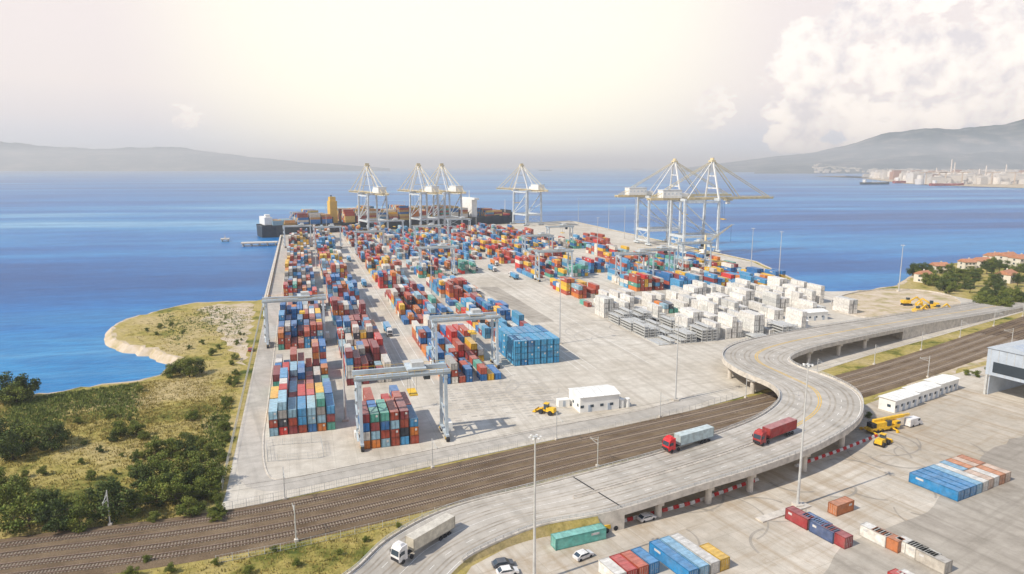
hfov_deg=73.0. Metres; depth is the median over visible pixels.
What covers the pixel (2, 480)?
tree
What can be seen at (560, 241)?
container stack
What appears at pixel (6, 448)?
tree
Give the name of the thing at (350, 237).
container stack
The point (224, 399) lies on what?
shrub
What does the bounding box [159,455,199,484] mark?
tree
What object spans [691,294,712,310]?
reefer stack
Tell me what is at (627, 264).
container stack
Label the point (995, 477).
shipping container
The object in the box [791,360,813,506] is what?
light mast
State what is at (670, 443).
semi truck
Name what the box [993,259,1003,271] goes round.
tree
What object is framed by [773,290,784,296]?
reefer stack
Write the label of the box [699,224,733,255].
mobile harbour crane
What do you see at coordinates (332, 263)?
container stack
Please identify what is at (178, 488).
tree
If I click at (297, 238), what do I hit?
container stack
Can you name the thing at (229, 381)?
shrub
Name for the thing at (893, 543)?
shipping container
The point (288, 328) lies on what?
container stack
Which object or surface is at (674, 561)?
shipping container
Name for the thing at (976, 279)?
tree
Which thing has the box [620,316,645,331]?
flat rack stack
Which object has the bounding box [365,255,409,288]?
container stack
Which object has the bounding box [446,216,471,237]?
rubber tyred gantry crane
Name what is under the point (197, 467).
tree
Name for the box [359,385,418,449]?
container stack
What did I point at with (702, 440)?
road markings
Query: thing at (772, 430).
semi truck
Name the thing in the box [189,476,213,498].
tree
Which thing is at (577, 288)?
container stack
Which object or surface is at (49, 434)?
tree
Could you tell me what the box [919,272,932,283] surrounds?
tree
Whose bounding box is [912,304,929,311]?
excavator
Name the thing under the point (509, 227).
container stack
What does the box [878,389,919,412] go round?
white shed
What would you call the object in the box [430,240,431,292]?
light mast
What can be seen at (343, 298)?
container stack
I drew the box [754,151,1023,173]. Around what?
hills
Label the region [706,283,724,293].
reefer stack
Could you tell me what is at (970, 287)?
tree
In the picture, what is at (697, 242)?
rubber tyred gantry crane
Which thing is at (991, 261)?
tree
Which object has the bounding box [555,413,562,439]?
catenary pole
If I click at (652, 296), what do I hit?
reefer stack
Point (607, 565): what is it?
shipping container
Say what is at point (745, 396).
catenary pole
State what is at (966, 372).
shrub
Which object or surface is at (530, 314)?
asphalt lane
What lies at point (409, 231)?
container stack
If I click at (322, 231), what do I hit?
container stack
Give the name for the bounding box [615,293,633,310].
reefer stack
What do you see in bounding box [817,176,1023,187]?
distant shore
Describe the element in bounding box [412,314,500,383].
container stack
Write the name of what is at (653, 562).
shipping container
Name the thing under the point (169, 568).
shrub
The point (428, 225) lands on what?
rubber tyred gantry crane
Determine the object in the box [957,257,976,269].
house
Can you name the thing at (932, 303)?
excavator
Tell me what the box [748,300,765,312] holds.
reefer stack
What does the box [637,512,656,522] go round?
parked car
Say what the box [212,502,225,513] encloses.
shrub
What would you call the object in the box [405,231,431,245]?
container stack
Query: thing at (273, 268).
sea wall
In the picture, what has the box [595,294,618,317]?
reefer stack
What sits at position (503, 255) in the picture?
container stack
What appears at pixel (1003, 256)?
house
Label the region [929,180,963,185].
cargo ship
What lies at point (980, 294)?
tree
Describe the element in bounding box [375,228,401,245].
container stack
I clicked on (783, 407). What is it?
worn wheel paths
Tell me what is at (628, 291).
reefer stack
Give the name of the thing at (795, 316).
reefer stack
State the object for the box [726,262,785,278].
container stack
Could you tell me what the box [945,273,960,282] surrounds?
tree
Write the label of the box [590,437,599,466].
catenary pole
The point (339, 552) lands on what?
shrub
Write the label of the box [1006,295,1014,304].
tree
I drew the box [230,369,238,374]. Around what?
shrub
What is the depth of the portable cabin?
232.68 m
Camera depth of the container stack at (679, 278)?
451.78 m
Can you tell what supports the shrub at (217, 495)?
on the ground at (374, 535)
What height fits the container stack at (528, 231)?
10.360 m
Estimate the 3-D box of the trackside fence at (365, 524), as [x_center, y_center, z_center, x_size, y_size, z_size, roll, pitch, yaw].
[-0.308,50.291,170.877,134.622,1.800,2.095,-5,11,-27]
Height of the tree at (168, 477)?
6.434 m
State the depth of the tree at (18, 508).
152.39 m
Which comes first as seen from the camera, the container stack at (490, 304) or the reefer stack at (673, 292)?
the container stack at (490, 304)
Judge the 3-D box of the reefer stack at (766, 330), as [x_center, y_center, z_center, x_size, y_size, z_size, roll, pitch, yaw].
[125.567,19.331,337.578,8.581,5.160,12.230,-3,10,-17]
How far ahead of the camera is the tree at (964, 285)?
453.82 m
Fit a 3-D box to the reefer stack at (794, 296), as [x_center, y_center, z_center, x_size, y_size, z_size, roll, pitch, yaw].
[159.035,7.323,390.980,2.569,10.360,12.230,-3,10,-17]
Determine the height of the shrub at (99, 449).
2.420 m
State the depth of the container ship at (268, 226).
865.36 m
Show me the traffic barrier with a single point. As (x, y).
(665, 509)
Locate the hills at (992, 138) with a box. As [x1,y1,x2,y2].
[682,119,1023,171]
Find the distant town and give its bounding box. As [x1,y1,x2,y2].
[812,164,1019,172]
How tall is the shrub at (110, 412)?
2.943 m
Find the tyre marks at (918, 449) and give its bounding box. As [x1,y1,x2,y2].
[827,419,1023,548]
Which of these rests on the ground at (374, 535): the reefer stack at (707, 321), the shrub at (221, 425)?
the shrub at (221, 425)
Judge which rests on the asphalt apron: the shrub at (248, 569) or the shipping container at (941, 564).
the shipping container at (941, 564)
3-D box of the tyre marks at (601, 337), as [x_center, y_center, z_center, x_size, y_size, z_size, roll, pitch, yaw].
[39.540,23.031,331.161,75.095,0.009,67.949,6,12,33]
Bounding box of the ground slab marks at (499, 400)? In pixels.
[435,379,571,422]
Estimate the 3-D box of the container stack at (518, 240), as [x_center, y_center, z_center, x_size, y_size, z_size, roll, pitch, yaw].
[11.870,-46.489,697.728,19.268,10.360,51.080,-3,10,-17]
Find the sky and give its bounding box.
[0,0,1023,166]
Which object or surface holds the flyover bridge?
on the ground at (374, 535)
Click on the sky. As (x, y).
(378, 83)
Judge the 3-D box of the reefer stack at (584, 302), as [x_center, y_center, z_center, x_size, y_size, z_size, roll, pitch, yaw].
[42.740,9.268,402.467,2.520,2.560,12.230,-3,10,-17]
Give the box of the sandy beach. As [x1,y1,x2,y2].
[196,303,255,364]
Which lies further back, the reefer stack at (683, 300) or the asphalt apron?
the reefer stack at (683, 300)
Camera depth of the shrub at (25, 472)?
179.89 m
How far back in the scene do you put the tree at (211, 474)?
175.75 m
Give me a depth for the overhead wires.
170.33 m
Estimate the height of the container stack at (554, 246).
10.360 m
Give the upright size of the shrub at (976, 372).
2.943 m
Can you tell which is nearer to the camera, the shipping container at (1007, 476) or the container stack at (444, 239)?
the shipping container at (1007, 476)
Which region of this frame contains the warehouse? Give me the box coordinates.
[983,339,1023,393]
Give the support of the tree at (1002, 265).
on the ground at (374, 535)
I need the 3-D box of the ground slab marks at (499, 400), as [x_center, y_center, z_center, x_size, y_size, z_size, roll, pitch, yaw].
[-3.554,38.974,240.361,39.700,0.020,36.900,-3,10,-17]
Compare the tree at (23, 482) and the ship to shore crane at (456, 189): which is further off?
the ship to shore crane at (456, 189)
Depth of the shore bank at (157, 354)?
309.33 m
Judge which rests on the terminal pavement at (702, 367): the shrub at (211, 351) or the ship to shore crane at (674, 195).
the ship to shore crane at (674, 195)
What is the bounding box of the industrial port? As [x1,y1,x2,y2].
[862,159,1023,184]
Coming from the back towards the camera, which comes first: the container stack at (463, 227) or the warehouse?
the container stack at (463, 227)
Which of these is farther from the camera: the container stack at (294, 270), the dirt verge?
the container stack at (294, 270)
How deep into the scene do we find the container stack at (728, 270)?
486.54 m
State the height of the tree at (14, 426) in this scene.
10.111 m
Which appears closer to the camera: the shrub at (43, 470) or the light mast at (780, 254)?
the shrub at (43, 470)
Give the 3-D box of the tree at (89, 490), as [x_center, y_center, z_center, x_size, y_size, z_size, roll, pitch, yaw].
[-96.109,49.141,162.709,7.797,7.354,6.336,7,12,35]
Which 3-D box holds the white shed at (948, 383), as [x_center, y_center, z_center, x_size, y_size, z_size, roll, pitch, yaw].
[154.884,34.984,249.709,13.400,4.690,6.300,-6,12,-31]
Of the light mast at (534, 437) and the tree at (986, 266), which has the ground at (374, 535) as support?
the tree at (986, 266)
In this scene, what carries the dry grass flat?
on the ground at (374, 535)
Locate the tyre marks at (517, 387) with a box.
[480,374,570,407]
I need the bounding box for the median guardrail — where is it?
[573,439,767,498]
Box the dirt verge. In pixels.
[874,356,986,398]
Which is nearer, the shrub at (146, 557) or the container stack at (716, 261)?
the shrub at (146, 557)
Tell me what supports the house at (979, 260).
on the ground at (374, 535)
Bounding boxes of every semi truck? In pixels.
[320,300,325,310]
[360,278,366,286]
[383,321,392,336]
[390,512,454,563]
[444,305,453,314]
[488,264,496,271]
[490,259,498,265]
[508,271,518,278]
[662,424,713,452]
[752,417,796,445]
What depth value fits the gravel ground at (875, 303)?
416.15 m
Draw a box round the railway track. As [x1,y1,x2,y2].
[0,318,1023,573]
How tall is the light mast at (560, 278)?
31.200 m
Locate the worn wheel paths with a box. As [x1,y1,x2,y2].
[361,302,1022,573]
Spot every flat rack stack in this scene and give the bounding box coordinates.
[608,305,632,324]
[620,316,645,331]
[631,306,652,320]
[633,319,659,337]
[645,317,660,326]
[647,333,674,345]
[649,312,665,321]
[656,323,676,336]
[659,313,674,327]
[668,326,696,343]
[673,322,687,330]
[688,320,717,341]
[744,331,765,338]
[767,319,797,333]
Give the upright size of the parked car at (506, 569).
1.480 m
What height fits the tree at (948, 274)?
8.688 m
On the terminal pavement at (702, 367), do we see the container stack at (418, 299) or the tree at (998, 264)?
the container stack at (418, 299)
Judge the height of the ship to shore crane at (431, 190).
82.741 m
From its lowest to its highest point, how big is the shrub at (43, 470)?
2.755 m
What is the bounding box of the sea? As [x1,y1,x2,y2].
[0,167,1023,393]
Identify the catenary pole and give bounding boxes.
[102,490,112,525]
[282,467,286,499]
[292,503,297,541]
[431,439,437,467]
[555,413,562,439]
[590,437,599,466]
[658,395,667,417]
[744,377,754,397]
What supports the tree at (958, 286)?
on the ground at (374, 535)
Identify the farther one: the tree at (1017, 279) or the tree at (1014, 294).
the tree at (1017, 279)
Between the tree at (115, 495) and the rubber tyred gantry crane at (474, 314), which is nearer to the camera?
the tree at (115, 495)
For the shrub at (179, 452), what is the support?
on the ground at (374, 535)
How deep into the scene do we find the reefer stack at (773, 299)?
382.85 m
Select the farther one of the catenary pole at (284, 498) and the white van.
the white van
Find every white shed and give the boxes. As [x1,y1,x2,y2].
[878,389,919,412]
[901,381,941,403]
[924,374,959,394]
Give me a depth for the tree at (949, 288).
435.57 m
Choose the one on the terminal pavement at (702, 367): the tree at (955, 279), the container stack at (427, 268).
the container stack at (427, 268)
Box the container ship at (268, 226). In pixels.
[256,194,514,237]
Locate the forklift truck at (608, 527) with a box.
[604,525,617,532]
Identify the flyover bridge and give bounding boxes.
[352,302,1023,573]
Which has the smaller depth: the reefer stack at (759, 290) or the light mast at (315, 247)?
the reefer stack at (759, 290)
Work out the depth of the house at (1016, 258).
541.23 m
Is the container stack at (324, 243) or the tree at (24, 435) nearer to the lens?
the tree at (24, 435)
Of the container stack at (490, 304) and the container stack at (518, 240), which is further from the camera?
the container stack at (518, 240)
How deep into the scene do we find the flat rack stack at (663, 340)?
317.90 m
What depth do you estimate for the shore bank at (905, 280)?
486.06 m
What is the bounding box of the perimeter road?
[237,237,715,490]
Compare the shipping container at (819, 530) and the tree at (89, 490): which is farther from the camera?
the tree at (89, 490)
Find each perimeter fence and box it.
[221,303,262,489]
[221,392,736,508]
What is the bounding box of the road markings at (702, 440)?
[353,302,1014,573]
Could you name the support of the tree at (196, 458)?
on the ground at (374, 535)
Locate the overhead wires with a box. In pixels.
[0,312,1023,553]
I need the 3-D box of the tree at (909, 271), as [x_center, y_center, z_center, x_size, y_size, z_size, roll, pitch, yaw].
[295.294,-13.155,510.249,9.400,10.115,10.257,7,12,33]
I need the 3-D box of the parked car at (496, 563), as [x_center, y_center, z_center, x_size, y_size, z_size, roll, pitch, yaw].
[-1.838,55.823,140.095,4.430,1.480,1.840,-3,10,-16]
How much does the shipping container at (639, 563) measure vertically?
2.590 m
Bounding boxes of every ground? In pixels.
[0,221,1023,573]
[831,290,960,316]
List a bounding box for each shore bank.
[26,301,228,395]
[857,263,949,290]
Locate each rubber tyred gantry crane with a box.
[262,291,329,347]
[282,223,312,247]
[312,224,342,247]
[352,359,452,451]
[354,228,384,254]
[378,218,404,238]
[413,223,441,245]
[417,243,456,275]
[428,308,500,369]
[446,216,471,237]
[521,232,553,255]
[534,246,573,281]
[545,223,573,240]
[614,248,655,284]
[637,245,676,272]
[676,239,712,270]
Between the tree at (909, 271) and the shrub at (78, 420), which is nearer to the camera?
the shrub at (78, 420)
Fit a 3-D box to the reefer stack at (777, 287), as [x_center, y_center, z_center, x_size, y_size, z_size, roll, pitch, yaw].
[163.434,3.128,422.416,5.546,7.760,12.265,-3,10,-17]
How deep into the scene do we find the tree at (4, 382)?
237.38 m
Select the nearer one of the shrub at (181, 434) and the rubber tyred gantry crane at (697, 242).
the shrub at (181, 434)
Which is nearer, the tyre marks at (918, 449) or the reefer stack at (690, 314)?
the tyre marks at (918, 449)
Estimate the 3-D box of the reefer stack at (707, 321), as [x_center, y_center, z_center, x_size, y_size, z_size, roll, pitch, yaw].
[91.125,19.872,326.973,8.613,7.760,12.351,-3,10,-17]
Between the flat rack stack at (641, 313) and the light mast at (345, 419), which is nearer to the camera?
the light mast at (345, 419)
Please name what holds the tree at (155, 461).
on the ground at (374, 535)
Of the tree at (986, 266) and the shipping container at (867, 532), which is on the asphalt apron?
the shipping container at (867, 532)
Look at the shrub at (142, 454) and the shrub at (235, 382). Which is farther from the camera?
the shrub at (235, 382)
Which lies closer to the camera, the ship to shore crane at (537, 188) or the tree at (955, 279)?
the tree at (955, 279)
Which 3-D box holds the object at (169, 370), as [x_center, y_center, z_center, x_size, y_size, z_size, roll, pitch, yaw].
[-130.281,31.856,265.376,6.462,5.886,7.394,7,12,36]
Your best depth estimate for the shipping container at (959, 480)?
173.25 m
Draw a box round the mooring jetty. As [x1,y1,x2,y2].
[241,241,277,246]
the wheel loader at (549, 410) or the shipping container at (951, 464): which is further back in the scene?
the wheel loader at (549, 410)
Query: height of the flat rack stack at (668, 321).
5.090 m
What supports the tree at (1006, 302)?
on the ground at (374, 535)
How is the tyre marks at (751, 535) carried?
on the yard pavement at (962, 417)
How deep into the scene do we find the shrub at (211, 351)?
295.33 m
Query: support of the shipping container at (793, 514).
on the yard pavement at (962, 417)
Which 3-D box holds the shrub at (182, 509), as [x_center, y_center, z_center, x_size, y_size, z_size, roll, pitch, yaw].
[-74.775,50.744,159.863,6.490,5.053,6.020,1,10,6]
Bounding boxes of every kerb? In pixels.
[263,273,692,478]
[830,289,961,317]
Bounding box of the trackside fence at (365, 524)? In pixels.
[215,450,661,562]
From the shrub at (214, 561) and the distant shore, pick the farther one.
the distant shore
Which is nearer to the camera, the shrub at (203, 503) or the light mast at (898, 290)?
the shrub at (203, 503)
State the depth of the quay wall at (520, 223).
635.66 m
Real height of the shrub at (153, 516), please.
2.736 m
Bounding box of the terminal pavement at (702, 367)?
[222,221,1022,509]
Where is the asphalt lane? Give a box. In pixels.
[480,287,552,322]
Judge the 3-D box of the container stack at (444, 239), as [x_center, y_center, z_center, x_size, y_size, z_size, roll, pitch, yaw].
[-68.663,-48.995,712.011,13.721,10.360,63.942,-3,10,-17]
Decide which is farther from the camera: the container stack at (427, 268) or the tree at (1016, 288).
the container stack at (427, 268)
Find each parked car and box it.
[491,557,513,568]
[496,565,518,573]
[572,549,593,561]
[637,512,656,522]
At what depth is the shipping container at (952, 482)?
172.16 m
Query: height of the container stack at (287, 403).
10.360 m
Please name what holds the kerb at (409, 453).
on the terminal pavement at (702, 367)
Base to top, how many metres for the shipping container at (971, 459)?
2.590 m
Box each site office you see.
[568,384,620,412]
[800,308,827,320]
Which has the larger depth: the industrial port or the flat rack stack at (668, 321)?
the industrial port
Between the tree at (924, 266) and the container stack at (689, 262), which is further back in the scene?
the container stack at (689, 262)
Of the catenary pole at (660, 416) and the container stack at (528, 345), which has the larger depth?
the container stack at (528, 345)
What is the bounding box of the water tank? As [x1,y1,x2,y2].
[619,397,629,407]
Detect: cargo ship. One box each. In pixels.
[860,180,888,184]
[892,178,905,182]
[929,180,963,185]
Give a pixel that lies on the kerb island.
(771, 516)
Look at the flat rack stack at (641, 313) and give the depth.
358.20 m
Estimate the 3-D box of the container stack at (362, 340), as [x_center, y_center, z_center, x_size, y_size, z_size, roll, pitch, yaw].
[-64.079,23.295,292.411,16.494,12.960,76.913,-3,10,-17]
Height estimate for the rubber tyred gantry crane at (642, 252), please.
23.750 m
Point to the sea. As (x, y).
(89, 260)
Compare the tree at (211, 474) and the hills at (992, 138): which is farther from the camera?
the hills at (992, 138)
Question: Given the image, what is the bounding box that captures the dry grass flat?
[44,306,254,414]
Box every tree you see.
[0,371,25,401]
[0,380,34,404]
[0,417,22,440]
[0,429,31,461]
[0,466,10,484]
[0,481,26,517]
[0,486,59,534]
[1,426,39,451]
[3,473,29,490]
[9,373,41,401]
[22,488,61,523]
[30,420,67,450]
[34,498,70,532]
[46,422,72,441]
[65,504,94,532]
[69,492,101,515]
[84,480,114,507]
[91,476,137,524]
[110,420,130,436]
[123,488,145,517]
[125,459,143,476]
[129,462,156,489]
[136,472,173,505]
[143,435,167,455]
[145,450,170,474]
[153,472,175,496]
[157,474,191,505]
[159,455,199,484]
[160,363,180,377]
[163,437,183,457]
[172,359,186,372]
[174,432,200,455]
[176,357,198,376]
[183,450,209,470]
[185,463,207,484]
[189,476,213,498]
[193,458,231,482]
[194,358,206,372]
[905,262,916,274]
[913,263,923,270]
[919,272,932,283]
[920,262,932,270]
[922,273,942,285]
[935,276,948,290]
[940,271,958,279]
[943,280,955,289]
[943,285,954,293]
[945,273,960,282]
[946,263,954,270]
[951,281,962,290]
[952,268,965,279]
[958,278,972,288]
[959,269,969,277]
[966,282,974,292]
[967,266,979,273]
[970,269,979,274]
[970,275,981,284]
[972,295,988,303]
[976,291,987,299]
[981,262,991,273]
[983,278,991,285]
[986,258,996,266]
[986,265,995,273]
[987,297,1002,305]
[990,272,1006,282]
[991,284,1002,294]
[992,278,1002,286]
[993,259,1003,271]
[999,260,1010,268]
[1001,299,1012,306]
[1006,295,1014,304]
[1007,289,1023,302]
[1008,286,1021,291]
[1009,263,1020,271]
[1012,273,1022,286]
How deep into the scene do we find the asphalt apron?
151.85 m
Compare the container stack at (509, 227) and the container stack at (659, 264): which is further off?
the container stack at (509, 227)
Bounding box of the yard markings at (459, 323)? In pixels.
[335,239,649,426]
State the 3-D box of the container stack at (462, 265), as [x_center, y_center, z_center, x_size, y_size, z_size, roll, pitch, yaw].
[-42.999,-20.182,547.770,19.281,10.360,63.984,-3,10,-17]
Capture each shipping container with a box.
[551,523,605,550]
[598,557,626,573]
[609,553,637,573]
[620,550,648,573]
[631,546,659,573]
[649,539,698,573]
[660,535,708,573]
[669,533,719,573]
[699,543,729,571]
[785,506,813,529]
[802,512,832,525]
[809,518,839,543]
[821,523,852,549]
[827,496,854,516]
[859,521,891,547]
[871,526,904,553]
[887,568,905,573]
[896,535,930,558]
[896,568,914,573]
[904,540,941,556]
[908,470,964,501]
[914,546,952,573]
[916,468,970,498]
[922,466,976,496]
[929,464,982,493]
[935,462,988,491]
[940,460,967,470]
[946,458,973,468]
[951,456,979,466]
[957,454,984,464]
[964,469,993,488]
[970,467,999,487]
[976,465,1005,484]
[981,463,1010,482]
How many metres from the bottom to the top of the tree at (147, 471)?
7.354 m
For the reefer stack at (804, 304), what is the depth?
375.14 m
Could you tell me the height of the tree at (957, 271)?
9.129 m
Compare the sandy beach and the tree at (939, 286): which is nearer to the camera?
the sandy beach
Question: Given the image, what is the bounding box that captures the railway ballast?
[0,316,1023,573]
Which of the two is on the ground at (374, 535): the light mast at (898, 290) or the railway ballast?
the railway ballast
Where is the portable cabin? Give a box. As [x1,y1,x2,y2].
[556,397,569,406]
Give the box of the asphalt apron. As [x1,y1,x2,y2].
[824,436,1023,573]
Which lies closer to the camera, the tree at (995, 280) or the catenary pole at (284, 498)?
the catenary pole at (284, 498)
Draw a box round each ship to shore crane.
[348,163,388,233]
[397,163,442,228]
[420,163,465,226]
[496,163,547,225]
[615,159,731,245]
[647,158,774,253]
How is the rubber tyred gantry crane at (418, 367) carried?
on the terminal pavement at (702, 367)
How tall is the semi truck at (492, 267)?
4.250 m
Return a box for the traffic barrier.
[624,434,877,522]
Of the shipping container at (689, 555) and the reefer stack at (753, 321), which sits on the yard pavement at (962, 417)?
the shipping container at (689, 555)
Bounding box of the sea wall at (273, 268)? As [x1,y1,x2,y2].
[266,235,281,296]
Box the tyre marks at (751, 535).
[651,479,813,552]
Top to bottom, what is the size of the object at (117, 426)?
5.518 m
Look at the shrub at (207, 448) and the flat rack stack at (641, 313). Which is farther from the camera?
the flat rack stack at (641, 313)
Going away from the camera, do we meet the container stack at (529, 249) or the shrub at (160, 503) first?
the shrub at (160, 503)
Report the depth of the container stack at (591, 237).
707.01 m
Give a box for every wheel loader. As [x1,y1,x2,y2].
[532,402,556,415]
[873,432,892,447]
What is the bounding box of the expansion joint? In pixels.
[573,477,620,506]
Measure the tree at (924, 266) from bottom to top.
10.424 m
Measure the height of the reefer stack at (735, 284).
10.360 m
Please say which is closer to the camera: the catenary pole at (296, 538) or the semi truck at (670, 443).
the catenary pole at (296, 538)
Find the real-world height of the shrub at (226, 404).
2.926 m
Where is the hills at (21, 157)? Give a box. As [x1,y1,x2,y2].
[0,141,389,170]
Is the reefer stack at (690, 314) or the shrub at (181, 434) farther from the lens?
the reefer stack at (690, 314)
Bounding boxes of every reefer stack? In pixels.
[580,299,591,306]
[594,289,608,302]
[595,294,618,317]
[609,289,621,300]
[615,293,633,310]
[617,288,634,296]
[634,296,641,303]
[634,306,646,310]
[641,291,665,306]
[647,302,662,319]
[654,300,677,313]
[666,285,682,298]
[673,294,695,310]
[675,307,703,329]
[678,285,697,295]
[684,280,706,295]
[690,318,720,339]
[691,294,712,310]
[701,299,728,314]
[703,311,717,321]
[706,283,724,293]
[706,294,722,304]
[710,292,729,297]
[717,311,742,338]
[721,298,748,310]
[724,282,731,294]
[725,292,746,305]
[727,309,738,319]
[729,287,754,305]
[732,282,747,291]
[735,278,758,289]
[739,310,764,333]
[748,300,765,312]
[754,286,772,302]
[760,305,783,319]
[762,290,789,311]
[763,318,775,334]
[767,276,790,285]
[770,284,786,292]
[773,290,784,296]
[782,279,807,290]
[785,289,802,308]
[785,307,806,329]
[797,298,825,308]
[798,283,824,302]
[832,296,857,313]
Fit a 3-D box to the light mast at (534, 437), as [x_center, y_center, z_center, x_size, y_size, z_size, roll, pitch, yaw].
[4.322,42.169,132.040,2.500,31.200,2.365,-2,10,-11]
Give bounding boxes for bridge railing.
[342,295,1023,573]
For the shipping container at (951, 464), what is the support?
on the asphalt apron
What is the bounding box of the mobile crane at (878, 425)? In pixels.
[860,413,909,434]
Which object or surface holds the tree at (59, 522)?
on the ground at (374, 535)
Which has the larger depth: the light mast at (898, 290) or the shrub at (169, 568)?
the light mast at (898, 290)
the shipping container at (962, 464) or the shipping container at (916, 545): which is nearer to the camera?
the shipping container at (916, 545)
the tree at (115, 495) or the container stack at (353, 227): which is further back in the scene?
the container stack at (353, 227)
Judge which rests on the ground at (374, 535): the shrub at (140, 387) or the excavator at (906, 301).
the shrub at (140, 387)
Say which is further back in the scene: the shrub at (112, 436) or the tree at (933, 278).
the tree at (933, 278)
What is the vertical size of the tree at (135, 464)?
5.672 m
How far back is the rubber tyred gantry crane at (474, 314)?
274.31 m
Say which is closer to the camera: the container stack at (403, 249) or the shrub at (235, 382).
the shrub at (235, 382)
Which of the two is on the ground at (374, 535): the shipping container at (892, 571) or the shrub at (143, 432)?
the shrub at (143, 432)
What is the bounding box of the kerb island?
[755,502,810,522]
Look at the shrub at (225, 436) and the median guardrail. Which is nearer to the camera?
the median guardrail
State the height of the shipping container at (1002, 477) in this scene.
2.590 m
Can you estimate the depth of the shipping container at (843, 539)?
147.19 m
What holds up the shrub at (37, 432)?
on the ground at (374, 535)
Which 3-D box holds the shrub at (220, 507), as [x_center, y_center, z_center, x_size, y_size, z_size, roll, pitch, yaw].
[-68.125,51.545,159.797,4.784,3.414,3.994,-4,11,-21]
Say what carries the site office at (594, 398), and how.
on the terminal pavement at (702, 367)
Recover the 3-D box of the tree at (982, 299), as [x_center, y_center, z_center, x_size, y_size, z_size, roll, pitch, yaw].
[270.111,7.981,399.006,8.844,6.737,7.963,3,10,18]
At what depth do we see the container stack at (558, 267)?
513.91 m
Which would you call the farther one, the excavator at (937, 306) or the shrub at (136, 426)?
the excavator at (937, 306)
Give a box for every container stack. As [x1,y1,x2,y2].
[268,338,335,436]
[277,287,322,349]
[283,259,314,295]
[287,242,311,264]
[288,228,308,246]
[313,225,330,244]
[315,234,336,258]
[319,248,347,283]
[326,274,365,325]
[335,314,391,385]
[342,223,363,235]
[346,230,372,246]
[357,240,389,261]
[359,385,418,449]
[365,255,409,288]
[370,222,384,234]
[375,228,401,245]
[383,281,446,324]
[389,237,418,259]
[396,225,418,236]
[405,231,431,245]
[406,251,445,277]
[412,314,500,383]
[419,227,437,238]
[420,242,449,257]
[426,273,481,305]
[433,234,451,243]
[437,224,455,235]
[439,250,475,273]
[449,229,475,242]
[451,240,481,259]
[456,293,529,342]
[457,223,478,231]
[465,236,496,251]
[471,228,497,239]
[473,223,496,230]
[485,245,522,263]
[488,228,513,239]
[488,235,513,249]
[497,224,518,231]
[498,325,559,365]
[510,236,540,247]
[511,227,540,240]
[514,244,550,259]
[515,255,556,278]
[533,237,568,248]
[535,241,565,256]
[545,256,587,276]
[550,276,599,298]
[558,233,591,248]
[563,255,604,272]
[582,232,610,244]
[586,243,628,257]
[604,252,646,270]
[607,268,663,291]
[624,251,676,270]
[646,269,702,289]
[657,251,704,270]
[683,267,728,286]
[686,252,726,267]
[704,262,766,284]
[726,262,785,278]
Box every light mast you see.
[312,224,317,268]
[337,328,348,421]
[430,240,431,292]
[528,434,541,573]
[558,276,561,343]
[596,217,598,256]
[671,315,681,401]
[779,233,781,272]
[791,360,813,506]
[896,245,904,291]
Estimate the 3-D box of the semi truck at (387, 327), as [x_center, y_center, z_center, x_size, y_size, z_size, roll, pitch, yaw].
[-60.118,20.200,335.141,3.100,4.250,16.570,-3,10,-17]
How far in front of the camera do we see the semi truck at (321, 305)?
385.93 m
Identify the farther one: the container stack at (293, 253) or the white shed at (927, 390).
the container stack at (293, 253)
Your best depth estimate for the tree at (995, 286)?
431.33 m
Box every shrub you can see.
[20,469,29,477]
[32,429,41,435]
[35,465,48,474]
[60,497,72,508]
[72,416,82,423]
[84,469,96,480]
[95,445,103,451]
[105,409,115,417]
[106,431,119,441]
[120,566,139,573]
[127,421,145,435]
[129,453,138,461]
[136,385,143,390]
[137,430,148,438]
[137,451,145,458]
[142,554,152,562]
[146,510,160,522]
[156,499,164,506]
[163,562,176,571]
[173,450,186,458]
[175,495,203,517]
[179,432,187,437]
[184,411,197,419]
[188,500,206,513]
[192,435,205,445]
[193,489,205,499]
[201,442,218,456]
[206,503,227,516]
[206,510,223,522]
[208,348,217,355]
[208,490,223,500]
[210,479,221,489]
[210,557,218,564]
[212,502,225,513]
[215,421,227,431]
[217,455,226,461]
[220,396,229,402]
[220,434,228,440]
[221,401,230,408]
[221,430,231,437]
[222,452,229,460]
[225,378,232,384]
[225,422,233,429]
[230,353,238,358]
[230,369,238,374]
[231,379,238,386]
[241,564,254,573]
[269,545,278,551]
[292,557,301,565]
[335,548,342,554]
[362,536,369,542]
[864,411,872,417]
[963,369,972,375]
[971,370,980,376]
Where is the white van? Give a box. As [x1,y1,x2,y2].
[904,415,922,426]
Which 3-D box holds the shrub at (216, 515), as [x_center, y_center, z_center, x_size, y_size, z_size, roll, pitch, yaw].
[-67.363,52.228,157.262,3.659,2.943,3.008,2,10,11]
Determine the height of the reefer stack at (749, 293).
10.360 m
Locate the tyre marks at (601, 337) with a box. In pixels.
[561,320,650,361]
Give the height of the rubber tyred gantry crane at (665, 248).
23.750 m
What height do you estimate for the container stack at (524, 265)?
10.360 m
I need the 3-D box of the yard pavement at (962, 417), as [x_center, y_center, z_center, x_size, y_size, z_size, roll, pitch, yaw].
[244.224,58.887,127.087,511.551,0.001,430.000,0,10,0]
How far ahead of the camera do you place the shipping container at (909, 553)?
144.15 m
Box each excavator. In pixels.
[900,296,922,305]
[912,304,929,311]
[913,303,933,309]
[915,298,939,306]
[931,303,950,308]
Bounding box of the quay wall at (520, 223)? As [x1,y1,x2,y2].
[264,221,793,296]
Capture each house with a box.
[913,269,931,282]
[930,261,949,273]
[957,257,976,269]
[973,256,990,267]
[983,251,999,257]
[993,268,1017,283]
[995,251,1016,263]
[1008,253,1023,267]
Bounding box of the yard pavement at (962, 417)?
[467,365,1023,573]

